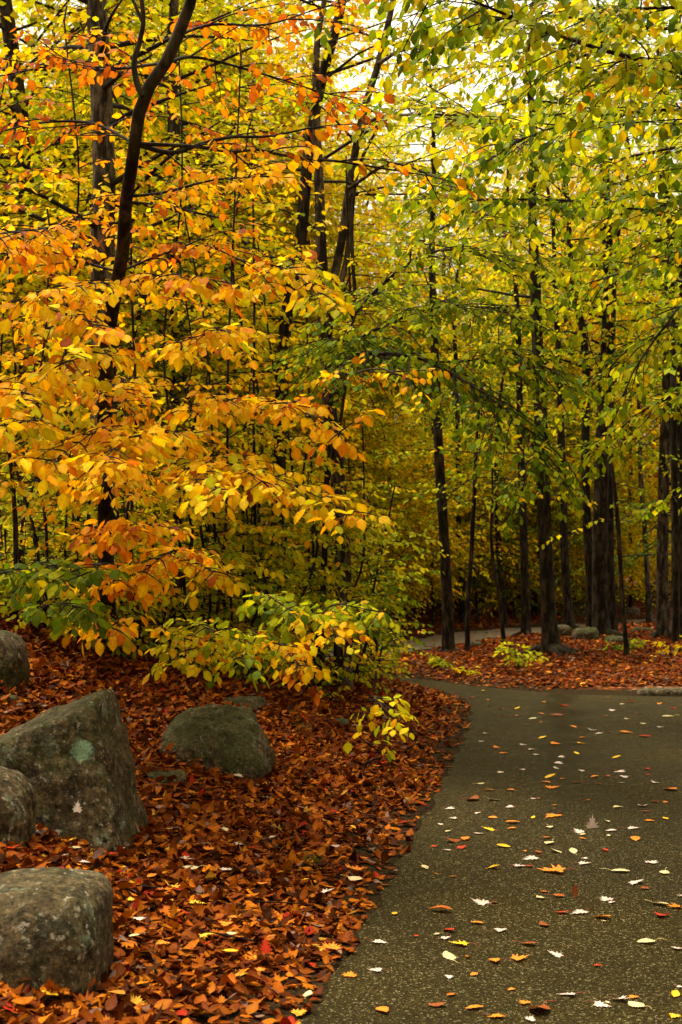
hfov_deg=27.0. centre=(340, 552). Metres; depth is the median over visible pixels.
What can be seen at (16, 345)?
understory sapling
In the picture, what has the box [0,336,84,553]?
understory sapling
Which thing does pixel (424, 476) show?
understory sapling
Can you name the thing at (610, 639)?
boulder
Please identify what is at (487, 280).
woodland tree
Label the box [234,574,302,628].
beech sapling
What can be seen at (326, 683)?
beech sapling
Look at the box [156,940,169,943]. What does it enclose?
fallen leaf
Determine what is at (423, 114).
forked beech
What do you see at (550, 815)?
fallen leaf
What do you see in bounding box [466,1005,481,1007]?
fallen leaf
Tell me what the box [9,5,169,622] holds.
beech sapling
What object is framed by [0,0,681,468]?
sky
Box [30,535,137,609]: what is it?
beech sapling
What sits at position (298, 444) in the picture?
beech sapling
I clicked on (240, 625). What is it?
beech sapling
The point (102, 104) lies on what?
beech tree
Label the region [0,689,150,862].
boulder
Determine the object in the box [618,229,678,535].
woodland tree
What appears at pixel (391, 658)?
beech sapling
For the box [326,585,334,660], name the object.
beech sapling
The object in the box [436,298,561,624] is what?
hemlock tree
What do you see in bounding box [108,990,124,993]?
fallen leaf
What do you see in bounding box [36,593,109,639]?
beech sapling
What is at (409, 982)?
path
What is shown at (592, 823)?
fallen leaf
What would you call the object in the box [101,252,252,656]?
beech sapling
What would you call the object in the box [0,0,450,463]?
woodland tree
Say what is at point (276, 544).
beech sapling
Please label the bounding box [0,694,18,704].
boulder
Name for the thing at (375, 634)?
beech sapling
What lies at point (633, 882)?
fallen leaf
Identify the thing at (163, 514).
beech sapling
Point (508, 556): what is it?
understory sapling
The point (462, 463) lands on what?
understory sapling
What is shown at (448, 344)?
woodland tree
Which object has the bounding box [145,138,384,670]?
beech sapling
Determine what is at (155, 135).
woodland tree
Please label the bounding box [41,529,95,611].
beech sapling
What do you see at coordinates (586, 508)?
maple tree
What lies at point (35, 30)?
woodland tree
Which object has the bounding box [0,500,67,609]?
beech sapling
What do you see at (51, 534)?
beech sapling
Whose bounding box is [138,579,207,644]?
beech sapling
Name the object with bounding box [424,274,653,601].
woodland tree
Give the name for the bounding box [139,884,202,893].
fallen twig
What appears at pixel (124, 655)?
beech sapling
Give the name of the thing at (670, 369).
woodland tree
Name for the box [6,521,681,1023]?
ground
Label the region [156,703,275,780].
boulder
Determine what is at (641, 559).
understory sapling
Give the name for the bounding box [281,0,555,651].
maple tree
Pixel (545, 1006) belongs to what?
fallen leaf
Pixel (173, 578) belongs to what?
beech sapling
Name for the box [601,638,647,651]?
shrub
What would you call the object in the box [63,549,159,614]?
beech sapling
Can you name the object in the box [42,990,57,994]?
fallen leaf
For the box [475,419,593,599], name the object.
understory sapling
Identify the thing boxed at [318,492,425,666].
beech sapling
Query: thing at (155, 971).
fallen twig
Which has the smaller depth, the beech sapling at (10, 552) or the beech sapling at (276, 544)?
the beech sapling at (10, 552)
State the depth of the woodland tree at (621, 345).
47.71 m
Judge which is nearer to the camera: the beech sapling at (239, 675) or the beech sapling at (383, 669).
the beech sapling at (239, 675)
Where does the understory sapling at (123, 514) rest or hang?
on the ground
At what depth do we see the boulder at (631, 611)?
35.39 m
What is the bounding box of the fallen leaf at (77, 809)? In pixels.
[73,802,81,818]
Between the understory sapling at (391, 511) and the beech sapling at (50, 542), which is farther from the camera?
the understory sapling at (391, 511)
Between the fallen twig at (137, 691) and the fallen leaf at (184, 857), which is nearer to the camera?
the fallen leaf at (184, 857)
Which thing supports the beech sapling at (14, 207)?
on the ground
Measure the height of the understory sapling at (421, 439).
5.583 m
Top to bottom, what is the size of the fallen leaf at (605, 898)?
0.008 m
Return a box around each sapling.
[0,3,317,553]
[0,62,97,619]
[0,98,394,611]
[0,166,266,658]
[0,183,202,558]
[0,195,172,560]
[0,209,154,640]
[0,214,138,560]
[0,251,92,431]
[0,266,307,602]
[0,267,104,609]
[0,291,88,620]
[0,327,195,554]
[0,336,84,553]
[0,352,119,583]
[0,358,231,560]
[0,414,96,603]
[0,477,87,586]
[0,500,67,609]
[0,507,39,598]
[0,524,69,615]
[0,527,31,567]
[0,529,62,616]
[0,536,36,586]
[0,543,80,625]
[0,558,36,610]
[0,559,96,630]
[1,447,61,563]
[1,499,64,612]
[1,537,87,603]
[3,448,168,655]
[3,485,167,597]
[4,270,316,604]
[4,498,86,599]
[5,460,84,563]
[6,326,218,561]
[6,510,97,600]
[7,293,237,553]
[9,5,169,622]
[12,500,179,646]
[19,490,86,559]
[19,565,119,648]
[25,479,93,593]
[29,486,201,587]
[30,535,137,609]
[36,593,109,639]
[40,587,133,640]
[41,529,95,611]
[44,485,135,558]
[46,592,135,650]
[50,591,140,661]
[55,417,185,557]
[57,359,202,653]
[60,513,169,634]
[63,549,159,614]
[68,512,95,562]
[75,21,271,662]
[75,589,156,648]
[84,412,254,654]
[90,351,390,670]
[90,568,146,647]
[100,597,186,653]
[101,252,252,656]
[109,602,188,658]
[114,497,167,618]
[116,561,173,622]
[118,459,257,646]
[124,560,177,636]
[127,576,264,684]
[130,579,224,663]
[134,505,183,618]
[137,606,192,662]
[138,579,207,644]
[139,523,206,620]
[140,456,308,616]
[140,534,229,645]
[141,43,311,667]
[142,585,214,643]
[144,615,228,673]
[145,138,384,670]
[150,195,281,669]
[152,441,303,674]
[152,534,242,614]
[155,616,227,674]
[160,545,247,627]
[162,583,246,634]
[163,420,321,619]
[169,577,239,638]
[173,541,212,613]
[176,118,321,666]
[176,617,272,683]
[185,356,332,681]
[186,583,269,627]
[190,506,341,675]
[194,442,338,706]
[195,593,269,670]
[198,418,405,630]
[198,518,250,610]
[199,609,258,682]
[201,322,413,604]
[204,590,287,643]
[206,596,273,657]
[218,603,309,680]
[221,512,278,625]
[221,617,290,682]
[223,181,347,667]
[223,612,300,678]
[234,398,373,681]
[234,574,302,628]
[236,237,352,672]
[240,618,322,686]
[245,536,298,635]
[247,585,315,663]
[251,517,405,657]
[257,477,401,684]
[261,155,620,686]
[261,384,490,615]
[262,587,334,666]
[266,390,460,633]
[269,622,355,690]
[270,634,349,681]
[285,427,442,686]
[286,408,438,615]
[287,480,417,671]
[291,568,356,678]
[297,540,444,673]
[298,334,478,610]
[302,438,466,630]
[304,394,494,612]
[310,656,371,691]
[317,479,448,679]
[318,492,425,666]
[319,606,370,678]
[320,442,429,611]
[325,589,381,672]
[325,637,399,677]
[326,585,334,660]
[328,595,376,669]
[328,638,403,694]
[332,435,426,596]
[333,633,393,659]
[343,671,418,771]
[345,412,418,580]
[352,645,411,682]
[353,633,409,679]
[353,642,407,671]
[356,598,448,675]
[365,316,596,651]
[367,423,517,625]
[370,619,410,649]
[373,610,416,651]
[374,392,420,600]
[375,382,527,613]
[386,429,494,619]
[387,412,487,599]
[389,387,527,617]
[389,453,466,600]
[390,465,497,614]
[393,378,596,646]
[410,395,504,598]
[412,390,592,620]
[418,413,517,610]
[421,477,497,608]
[446,430,578,614]
[453,430,621,615]
[454,425,562,611]
[468,460,532,593]
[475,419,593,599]
[486,476,584,607]
[490,421,642,597]
[503,326,681,655]
[520,428,627,600]
[531,403,628,596]
[537,443,655,618]
[550,407,670,595]
[551,443,670,607]
[554,473,656,601]
[555,473,640,588]
[556,526,643,601]
[576,408,670,580]
[616,463,670,570]
[619,480,670,598]
[622,501,655,587]
[634,491,670,600]
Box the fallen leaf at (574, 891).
[572,884,577,897]
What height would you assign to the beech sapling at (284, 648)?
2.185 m
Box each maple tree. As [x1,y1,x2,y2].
[0,0,379,593]
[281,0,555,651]
[355,0,662,655]
[356,140,544,623]
[394,47,595,634]
[461,37,665,626]
[468,0,680,638]
[486,72,644,629]
[494,23,679,630]
[543,175,676,607]
[545,0,681,637]
[569,13,680,643]
[569,152,678,621]
[580,193,681,638]
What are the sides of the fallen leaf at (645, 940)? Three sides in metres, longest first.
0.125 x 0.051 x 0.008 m
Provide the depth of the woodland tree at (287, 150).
32.96 m
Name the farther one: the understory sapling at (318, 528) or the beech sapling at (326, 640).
the understory sapling at (318, 528)
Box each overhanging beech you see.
[304,0,681,447]
[367,0,681,520]
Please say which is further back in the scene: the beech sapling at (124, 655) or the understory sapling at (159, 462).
the understory sapling at (159, 462)
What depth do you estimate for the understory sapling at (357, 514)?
25.95 m
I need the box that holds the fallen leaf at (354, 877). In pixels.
[343,875,361,879]
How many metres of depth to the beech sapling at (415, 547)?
14.45 m
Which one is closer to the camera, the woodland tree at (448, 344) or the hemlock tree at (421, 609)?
the hemlock tree at (421, 609)
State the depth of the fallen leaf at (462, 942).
5.79 m
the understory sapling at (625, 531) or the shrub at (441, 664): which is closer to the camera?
the shrub at (441, 664)
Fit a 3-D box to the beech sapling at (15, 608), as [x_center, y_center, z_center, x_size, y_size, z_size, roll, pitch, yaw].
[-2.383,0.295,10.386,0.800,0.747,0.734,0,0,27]
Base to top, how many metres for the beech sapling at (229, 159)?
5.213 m
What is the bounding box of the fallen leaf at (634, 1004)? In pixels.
[628,1001,651,1008]
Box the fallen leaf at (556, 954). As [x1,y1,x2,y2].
[549,951,564,957]
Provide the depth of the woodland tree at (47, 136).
25.61 m
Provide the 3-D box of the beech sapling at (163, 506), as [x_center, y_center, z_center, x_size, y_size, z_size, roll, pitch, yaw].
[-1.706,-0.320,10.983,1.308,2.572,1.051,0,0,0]
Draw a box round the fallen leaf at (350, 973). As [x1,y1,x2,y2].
[342,971,356,976]
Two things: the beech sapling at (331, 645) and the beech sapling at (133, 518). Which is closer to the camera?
the beech sapling at (133, 518)
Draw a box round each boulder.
[0,630,29,694]
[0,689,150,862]
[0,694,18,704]
[0,766,36,851]
[0,867,113,1004]
[145,770,185,787]
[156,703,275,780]
[222,696,265,709]
[332,718,348,728]
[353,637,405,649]
[470,641,482,648]
[558,624,571,637]
[572,627,598,641]
[604,635,622,643]
[626,607,639,615]
[631,627,652,632]
[636,687,681,695]
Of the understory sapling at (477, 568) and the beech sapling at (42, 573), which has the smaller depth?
the beech sapling at (42, 573)
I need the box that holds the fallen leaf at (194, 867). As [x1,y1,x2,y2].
[183,865,208,868]
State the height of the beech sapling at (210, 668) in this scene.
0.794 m
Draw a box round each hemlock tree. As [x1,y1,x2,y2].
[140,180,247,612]
[404,377,478,615]
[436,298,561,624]
[554,91,681,604]
[575,316,655,608]
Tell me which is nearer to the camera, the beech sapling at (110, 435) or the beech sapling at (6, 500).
the beech sapling at (110, 435)
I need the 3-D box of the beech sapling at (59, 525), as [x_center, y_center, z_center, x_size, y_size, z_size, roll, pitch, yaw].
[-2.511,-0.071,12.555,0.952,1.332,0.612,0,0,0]
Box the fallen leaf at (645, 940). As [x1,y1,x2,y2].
[637,938,665,941]
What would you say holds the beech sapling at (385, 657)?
on the ground
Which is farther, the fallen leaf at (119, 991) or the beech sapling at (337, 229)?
the beech sapling at (337, 229)
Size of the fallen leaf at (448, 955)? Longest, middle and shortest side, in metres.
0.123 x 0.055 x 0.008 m
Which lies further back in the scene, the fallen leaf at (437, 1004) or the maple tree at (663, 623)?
the maple tree at (663, 623)
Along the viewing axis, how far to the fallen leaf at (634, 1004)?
5.00 m
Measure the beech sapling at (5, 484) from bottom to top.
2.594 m
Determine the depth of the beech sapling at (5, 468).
12.84 m
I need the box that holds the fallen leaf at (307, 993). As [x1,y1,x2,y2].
[303,990,312,996]
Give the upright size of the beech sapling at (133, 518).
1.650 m
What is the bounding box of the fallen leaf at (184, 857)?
[169,855,192,858]
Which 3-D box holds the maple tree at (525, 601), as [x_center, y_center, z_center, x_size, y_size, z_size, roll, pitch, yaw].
[3.494,-3.824,27.555,3.705,11.071,3.829,0,0,43]
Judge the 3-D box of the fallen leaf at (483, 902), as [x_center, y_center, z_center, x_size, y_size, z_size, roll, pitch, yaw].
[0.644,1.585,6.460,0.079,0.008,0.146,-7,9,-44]
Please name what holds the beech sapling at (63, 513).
on the ground
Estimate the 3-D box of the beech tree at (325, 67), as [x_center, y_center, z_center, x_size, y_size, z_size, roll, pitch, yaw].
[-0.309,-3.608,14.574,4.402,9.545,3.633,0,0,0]
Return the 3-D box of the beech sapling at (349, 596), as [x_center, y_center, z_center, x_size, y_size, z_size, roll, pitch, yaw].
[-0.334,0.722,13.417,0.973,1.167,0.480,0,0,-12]
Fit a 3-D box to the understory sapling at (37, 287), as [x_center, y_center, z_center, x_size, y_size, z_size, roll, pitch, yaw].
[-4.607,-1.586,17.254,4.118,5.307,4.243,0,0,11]
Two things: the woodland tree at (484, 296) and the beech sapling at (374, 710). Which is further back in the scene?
the woodland tree at (484, 296)
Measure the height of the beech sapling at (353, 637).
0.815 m
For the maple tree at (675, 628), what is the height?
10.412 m
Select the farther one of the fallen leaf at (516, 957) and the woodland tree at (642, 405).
the woodland tree at (642, 405)
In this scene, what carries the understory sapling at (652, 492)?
on the ground
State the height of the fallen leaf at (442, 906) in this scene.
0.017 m
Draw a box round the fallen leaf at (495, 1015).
[481,1013,503,1016]
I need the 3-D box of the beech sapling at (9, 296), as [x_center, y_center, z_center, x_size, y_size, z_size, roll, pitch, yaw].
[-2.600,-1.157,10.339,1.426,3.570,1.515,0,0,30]
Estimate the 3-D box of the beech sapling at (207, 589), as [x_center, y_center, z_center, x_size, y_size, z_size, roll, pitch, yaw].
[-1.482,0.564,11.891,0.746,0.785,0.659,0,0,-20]
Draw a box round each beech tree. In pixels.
[0,0,279,622]
[116,0,502,638]
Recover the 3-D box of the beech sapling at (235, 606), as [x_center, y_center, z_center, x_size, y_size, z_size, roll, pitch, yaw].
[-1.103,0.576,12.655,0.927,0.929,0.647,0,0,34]
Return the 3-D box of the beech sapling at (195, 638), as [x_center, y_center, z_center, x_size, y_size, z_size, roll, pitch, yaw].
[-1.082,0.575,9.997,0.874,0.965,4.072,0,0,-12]
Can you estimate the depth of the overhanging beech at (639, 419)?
13.80 m
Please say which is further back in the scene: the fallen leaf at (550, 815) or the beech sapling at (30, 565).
the beech sapling at (30, 565)
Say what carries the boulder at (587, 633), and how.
on the ground
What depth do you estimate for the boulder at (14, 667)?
8.49 m
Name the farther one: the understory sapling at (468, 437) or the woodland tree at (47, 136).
the understory sapling at (468, 437)
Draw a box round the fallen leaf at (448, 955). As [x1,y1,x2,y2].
[442,951,455,960]
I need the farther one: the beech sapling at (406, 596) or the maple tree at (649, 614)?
the maple tree at (649, 614)
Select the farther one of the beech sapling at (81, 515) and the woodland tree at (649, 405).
the woodland tree at (649, 405)
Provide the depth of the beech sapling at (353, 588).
13.45 m
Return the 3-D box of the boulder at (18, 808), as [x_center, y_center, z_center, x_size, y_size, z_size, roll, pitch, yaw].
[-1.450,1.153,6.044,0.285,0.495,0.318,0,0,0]
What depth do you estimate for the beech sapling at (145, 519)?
12.35 m
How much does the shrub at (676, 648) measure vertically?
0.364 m
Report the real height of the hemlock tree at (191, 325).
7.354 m
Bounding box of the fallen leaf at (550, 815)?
[546,811,561,816]
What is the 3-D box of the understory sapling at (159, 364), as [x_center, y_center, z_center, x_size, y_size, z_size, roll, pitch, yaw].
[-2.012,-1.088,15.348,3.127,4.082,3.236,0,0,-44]
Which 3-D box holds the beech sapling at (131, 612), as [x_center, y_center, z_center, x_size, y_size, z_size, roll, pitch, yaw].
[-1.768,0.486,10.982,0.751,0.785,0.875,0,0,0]
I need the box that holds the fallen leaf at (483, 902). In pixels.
[471,898,494,906]
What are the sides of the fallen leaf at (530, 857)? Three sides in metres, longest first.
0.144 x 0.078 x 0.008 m
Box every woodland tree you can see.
[0,0,231,552]
[0,0,294,427]
[0,0,396,562]
[0,0,402,534]
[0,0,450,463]
[0,1,316,440]
[0,7,63,299]
[0,90,62,252]
[12,0,288,592]
[117,0,429,583]
[117,3,393,606]
[193,0,524,608]
[210,22,459,592]
[220,119,374,604]
[310,116,499,442]
[312,149,486,411]
[346,181,489,436]
[357,130,556,437]
[370,172,528,437]
[389,0,678,612]
[412,220,563,435]
[420,160,657,433]
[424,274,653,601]
[479,163,659,477]
[508,144,670,498]
[513,219,660,588]
[559,0,681,414]
[577,219,678,604]
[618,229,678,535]
[619,229,678,504]
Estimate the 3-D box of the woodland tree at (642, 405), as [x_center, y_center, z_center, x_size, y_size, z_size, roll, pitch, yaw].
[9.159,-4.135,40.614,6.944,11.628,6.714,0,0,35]
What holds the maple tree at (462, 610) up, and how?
on the ground
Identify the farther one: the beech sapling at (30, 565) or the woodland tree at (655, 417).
the woodland tree at (655, 417)
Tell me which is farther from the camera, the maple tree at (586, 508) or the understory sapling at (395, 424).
the understory sapling at (395, 424)
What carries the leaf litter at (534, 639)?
on the ground
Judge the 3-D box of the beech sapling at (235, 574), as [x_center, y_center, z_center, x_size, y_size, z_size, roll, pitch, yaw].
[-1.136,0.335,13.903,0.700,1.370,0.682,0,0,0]
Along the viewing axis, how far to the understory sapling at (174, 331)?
14.67 m
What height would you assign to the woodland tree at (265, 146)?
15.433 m
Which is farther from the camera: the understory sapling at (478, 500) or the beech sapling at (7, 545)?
the understory sapling at (478, 500)
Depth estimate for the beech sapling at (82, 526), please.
11.54 m
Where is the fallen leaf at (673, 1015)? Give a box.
[669,1011,679,1017]
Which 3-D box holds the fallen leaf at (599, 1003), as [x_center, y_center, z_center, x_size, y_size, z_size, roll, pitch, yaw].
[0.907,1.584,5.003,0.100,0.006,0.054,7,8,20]
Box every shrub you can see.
[316,686,343,701]
[425,653,452,667]
[451,665,480,676]
[492,639,548,671]
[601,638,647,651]
[652,635,681,655]
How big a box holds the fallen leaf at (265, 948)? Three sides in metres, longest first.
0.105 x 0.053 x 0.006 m
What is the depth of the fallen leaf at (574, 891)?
6.58 m
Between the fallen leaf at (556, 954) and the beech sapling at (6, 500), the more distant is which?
the beech sapling at (6, 500)
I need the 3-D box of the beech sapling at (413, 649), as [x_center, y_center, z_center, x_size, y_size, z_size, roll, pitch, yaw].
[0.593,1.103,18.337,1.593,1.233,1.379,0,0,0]
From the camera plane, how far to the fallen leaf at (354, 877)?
6.62 m
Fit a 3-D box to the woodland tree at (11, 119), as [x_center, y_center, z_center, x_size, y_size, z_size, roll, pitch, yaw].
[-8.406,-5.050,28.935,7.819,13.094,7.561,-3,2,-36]
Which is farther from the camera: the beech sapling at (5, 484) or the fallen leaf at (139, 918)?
the beech sapling at (5, 484)
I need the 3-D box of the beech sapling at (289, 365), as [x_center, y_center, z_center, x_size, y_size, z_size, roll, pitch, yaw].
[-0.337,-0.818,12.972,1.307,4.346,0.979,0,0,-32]
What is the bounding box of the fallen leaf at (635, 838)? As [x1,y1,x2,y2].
[630,836,639,840]
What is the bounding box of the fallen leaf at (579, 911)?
[570,908,593,913]
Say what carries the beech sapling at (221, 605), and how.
on the ground
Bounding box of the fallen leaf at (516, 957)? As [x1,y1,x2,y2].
[510,954,526,959]
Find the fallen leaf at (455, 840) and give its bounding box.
[446,837,469,841]
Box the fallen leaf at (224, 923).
[218,918,231,925]
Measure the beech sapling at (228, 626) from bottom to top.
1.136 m
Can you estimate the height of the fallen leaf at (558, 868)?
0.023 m
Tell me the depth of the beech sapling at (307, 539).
12.81 m
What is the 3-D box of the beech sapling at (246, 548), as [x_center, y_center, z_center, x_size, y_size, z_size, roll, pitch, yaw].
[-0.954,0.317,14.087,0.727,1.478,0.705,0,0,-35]
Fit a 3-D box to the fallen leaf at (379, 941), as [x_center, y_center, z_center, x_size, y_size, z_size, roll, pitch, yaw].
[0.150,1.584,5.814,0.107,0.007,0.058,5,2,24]
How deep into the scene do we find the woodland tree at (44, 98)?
28.00 m
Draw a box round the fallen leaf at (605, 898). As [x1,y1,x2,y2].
[601,896,612,901]
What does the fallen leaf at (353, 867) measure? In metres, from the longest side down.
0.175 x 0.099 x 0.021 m
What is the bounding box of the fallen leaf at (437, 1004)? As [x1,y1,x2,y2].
[429,1002,445,1005]
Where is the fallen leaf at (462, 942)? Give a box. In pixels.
[449,940,476,944]
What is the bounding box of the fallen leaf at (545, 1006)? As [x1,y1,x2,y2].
[529,1000,554,1008]
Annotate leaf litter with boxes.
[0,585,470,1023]
[206,574,681,689]
[331,619,654,657]
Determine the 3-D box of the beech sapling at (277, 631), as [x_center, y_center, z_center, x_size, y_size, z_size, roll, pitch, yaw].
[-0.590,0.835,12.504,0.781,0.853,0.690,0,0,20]
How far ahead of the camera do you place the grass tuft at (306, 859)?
6.91 m
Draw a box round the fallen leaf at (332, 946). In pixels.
[322,942,341,949]
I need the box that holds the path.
[299,619,681,1023]
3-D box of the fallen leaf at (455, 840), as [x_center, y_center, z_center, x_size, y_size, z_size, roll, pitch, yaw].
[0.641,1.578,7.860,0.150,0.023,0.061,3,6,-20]
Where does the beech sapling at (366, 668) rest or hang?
on the ground
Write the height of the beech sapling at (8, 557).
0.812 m
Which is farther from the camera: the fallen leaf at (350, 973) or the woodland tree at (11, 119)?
the woodland tree at (11, 119)
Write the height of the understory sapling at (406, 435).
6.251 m
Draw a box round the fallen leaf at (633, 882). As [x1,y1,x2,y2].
[629,877,641,884]
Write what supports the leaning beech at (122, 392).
on the ground
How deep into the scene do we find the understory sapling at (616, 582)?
40.01 m
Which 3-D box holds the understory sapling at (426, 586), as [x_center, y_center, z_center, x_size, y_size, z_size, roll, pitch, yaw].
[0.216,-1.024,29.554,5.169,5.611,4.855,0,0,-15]
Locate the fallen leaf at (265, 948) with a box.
[260,936,271,956]
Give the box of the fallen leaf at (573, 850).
[569,848,577,854]
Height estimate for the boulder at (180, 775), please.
0.141 m
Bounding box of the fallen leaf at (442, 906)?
[428,905,451,908]
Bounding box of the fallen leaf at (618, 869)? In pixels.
[599,868,629,870]
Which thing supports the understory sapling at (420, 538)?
on the ground
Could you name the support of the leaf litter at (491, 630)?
on the ground
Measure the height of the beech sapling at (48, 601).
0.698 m
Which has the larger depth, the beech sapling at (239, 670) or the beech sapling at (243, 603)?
the beech sapling at (243, 603)
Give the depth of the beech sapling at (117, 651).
11.14 m
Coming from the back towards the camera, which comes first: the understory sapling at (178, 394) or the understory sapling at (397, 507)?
the understory sapling at (397, 507)
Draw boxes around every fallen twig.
[119,684,161,700]
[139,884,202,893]
[152,948,157,974]
[200,929,255,941]
[246,828,280,848]
[254,901,301,903]
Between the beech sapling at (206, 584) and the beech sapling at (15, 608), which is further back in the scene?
the beech sapling at (206, 584)
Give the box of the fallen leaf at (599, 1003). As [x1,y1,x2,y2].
[590,1001,611,1006]
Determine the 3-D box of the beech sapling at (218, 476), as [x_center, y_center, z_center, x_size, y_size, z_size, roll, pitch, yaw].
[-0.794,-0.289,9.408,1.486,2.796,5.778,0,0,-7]
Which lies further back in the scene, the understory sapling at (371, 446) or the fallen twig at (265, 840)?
the understory sapling at (371, 446)
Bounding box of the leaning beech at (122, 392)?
[0,0,486,655]
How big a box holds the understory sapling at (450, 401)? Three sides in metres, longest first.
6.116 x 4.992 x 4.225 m
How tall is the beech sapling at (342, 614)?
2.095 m
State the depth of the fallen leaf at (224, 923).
5.57 m
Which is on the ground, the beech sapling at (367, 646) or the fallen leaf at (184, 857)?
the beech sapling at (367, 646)
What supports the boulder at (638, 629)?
on the ground
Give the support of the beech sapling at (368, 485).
on the ground
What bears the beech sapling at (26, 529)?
on the ground
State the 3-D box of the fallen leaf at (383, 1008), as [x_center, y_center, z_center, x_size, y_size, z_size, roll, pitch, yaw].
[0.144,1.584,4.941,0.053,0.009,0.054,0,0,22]
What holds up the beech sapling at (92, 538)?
on the ground
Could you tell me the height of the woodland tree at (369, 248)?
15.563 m
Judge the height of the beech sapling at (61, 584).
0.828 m
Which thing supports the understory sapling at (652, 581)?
on the ground
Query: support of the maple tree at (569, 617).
on the ground
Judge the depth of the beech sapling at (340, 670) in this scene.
13.45 m
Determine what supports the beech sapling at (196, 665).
on the ground
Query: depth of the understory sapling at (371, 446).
28.57 m
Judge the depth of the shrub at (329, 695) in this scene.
12.63 m
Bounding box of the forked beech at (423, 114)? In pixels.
[217,0,633,688]
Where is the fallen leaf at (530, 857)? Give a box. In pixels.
[522,854,541,859]
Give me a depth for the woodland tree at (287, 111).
27.12 m
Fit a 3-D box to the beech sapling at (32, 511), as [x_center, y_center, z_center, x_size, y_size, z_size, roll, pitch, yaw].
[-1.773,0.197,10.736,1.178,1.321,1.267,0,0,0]
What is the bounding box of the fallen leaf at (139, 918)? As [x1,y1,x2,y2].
[133,914,144,919]
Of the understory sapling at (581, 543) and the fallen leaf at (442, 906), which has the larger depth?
the understory sapling at (581, 543)
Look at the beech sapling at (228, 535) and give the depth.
11.87 m
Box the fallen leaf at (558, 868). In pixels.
[537,864,576,871]
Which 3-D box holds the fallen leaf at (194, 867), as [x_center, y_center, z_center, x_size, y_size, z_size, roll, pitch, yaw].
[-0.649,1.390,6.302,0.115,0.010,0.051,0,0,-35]
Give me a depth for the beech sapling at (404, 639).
22.37 m
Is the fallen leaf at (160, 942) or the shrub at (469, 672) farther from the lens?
the shrub at (469, 672)
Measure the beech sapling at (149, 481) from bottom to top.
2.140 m
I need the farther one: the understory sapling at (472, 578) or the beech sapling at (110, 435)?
the understory sapling at (472, 578)
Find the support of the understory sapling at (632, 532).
on the ground
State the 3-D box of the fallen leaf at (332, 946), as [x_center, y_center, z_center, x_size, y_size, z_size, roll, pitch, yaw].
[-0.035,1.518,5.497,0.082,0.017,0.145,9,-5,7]
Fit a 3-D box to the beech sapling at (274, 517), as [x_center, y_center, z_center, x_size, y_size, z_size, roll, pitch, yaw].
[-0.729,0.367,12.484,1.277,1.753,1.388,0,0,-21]
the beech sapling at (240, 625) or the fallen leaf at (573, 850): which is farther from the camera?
the beech sapling at (240, 625)
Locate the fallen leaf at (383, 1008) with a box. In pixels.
[376,1006,388,1011]
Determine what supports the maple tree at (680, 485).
on the ground
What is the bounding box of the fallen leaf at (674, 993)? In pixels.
[671,990,679,996]
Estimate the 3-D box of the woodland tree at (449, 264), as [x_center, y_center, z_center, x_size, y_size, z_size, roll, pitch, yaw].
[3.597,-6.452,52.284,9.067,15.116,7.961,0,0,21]
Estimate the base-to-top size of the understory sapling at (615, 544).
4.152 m
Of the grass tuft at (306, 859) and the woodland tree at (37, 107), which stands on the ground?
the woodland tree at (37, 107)
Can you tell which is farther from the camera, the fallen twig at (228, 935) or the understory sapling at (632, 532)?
the understory sapling at (632, 532)
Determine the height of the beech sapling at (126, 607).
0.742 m
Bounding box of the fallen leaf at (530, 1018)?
[525,1016,535,1020]
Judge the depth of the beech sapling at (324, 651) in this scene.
12.81 m
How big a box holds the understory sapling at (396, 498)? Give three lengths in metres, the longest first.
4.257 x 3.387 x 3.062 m
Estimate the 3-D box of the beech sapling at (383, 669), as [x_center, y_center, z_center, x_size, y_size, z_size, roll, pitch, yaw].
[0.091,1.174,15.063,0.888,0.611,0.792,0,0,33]
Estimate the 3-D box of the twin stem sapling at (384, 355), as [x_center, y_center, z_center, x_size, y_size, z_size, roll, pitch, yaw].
[0.361,-1.155,11.394,1.975,5.116,4.623,0,0,-22]
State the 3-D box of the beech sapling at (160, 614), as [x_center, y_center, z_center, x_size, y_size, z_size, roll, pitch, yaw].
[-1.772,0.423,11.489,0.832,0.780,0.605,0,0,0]
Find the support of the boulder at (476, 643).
on the ground
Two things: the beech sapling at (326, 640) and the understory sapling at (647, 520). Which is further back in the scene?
the understory sapling at (647, 520)
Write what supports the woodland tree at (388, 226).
on the ground
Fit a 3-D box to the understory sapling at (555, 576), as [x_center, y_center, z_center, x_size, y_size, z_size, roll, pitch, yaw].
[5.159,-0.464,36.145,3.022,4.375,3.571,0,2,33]
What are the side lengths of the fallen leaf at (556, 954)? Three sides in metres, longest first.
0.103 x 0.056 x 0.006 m
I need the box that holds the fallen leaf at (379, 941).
[368,938,385,942]
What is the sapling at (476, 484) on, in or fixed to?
on the ground
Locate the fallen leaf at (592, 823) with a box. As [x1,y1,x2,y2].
[586,815,598,827]
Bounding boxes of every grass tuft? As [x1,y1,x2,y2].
[294,722,318,729]
[300,849,326,868]
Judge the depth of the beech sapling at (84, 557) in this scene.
11.56 m
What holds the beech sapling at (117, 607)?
on the ground
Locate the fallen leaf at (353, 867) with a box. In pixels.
[345,863,362,869]

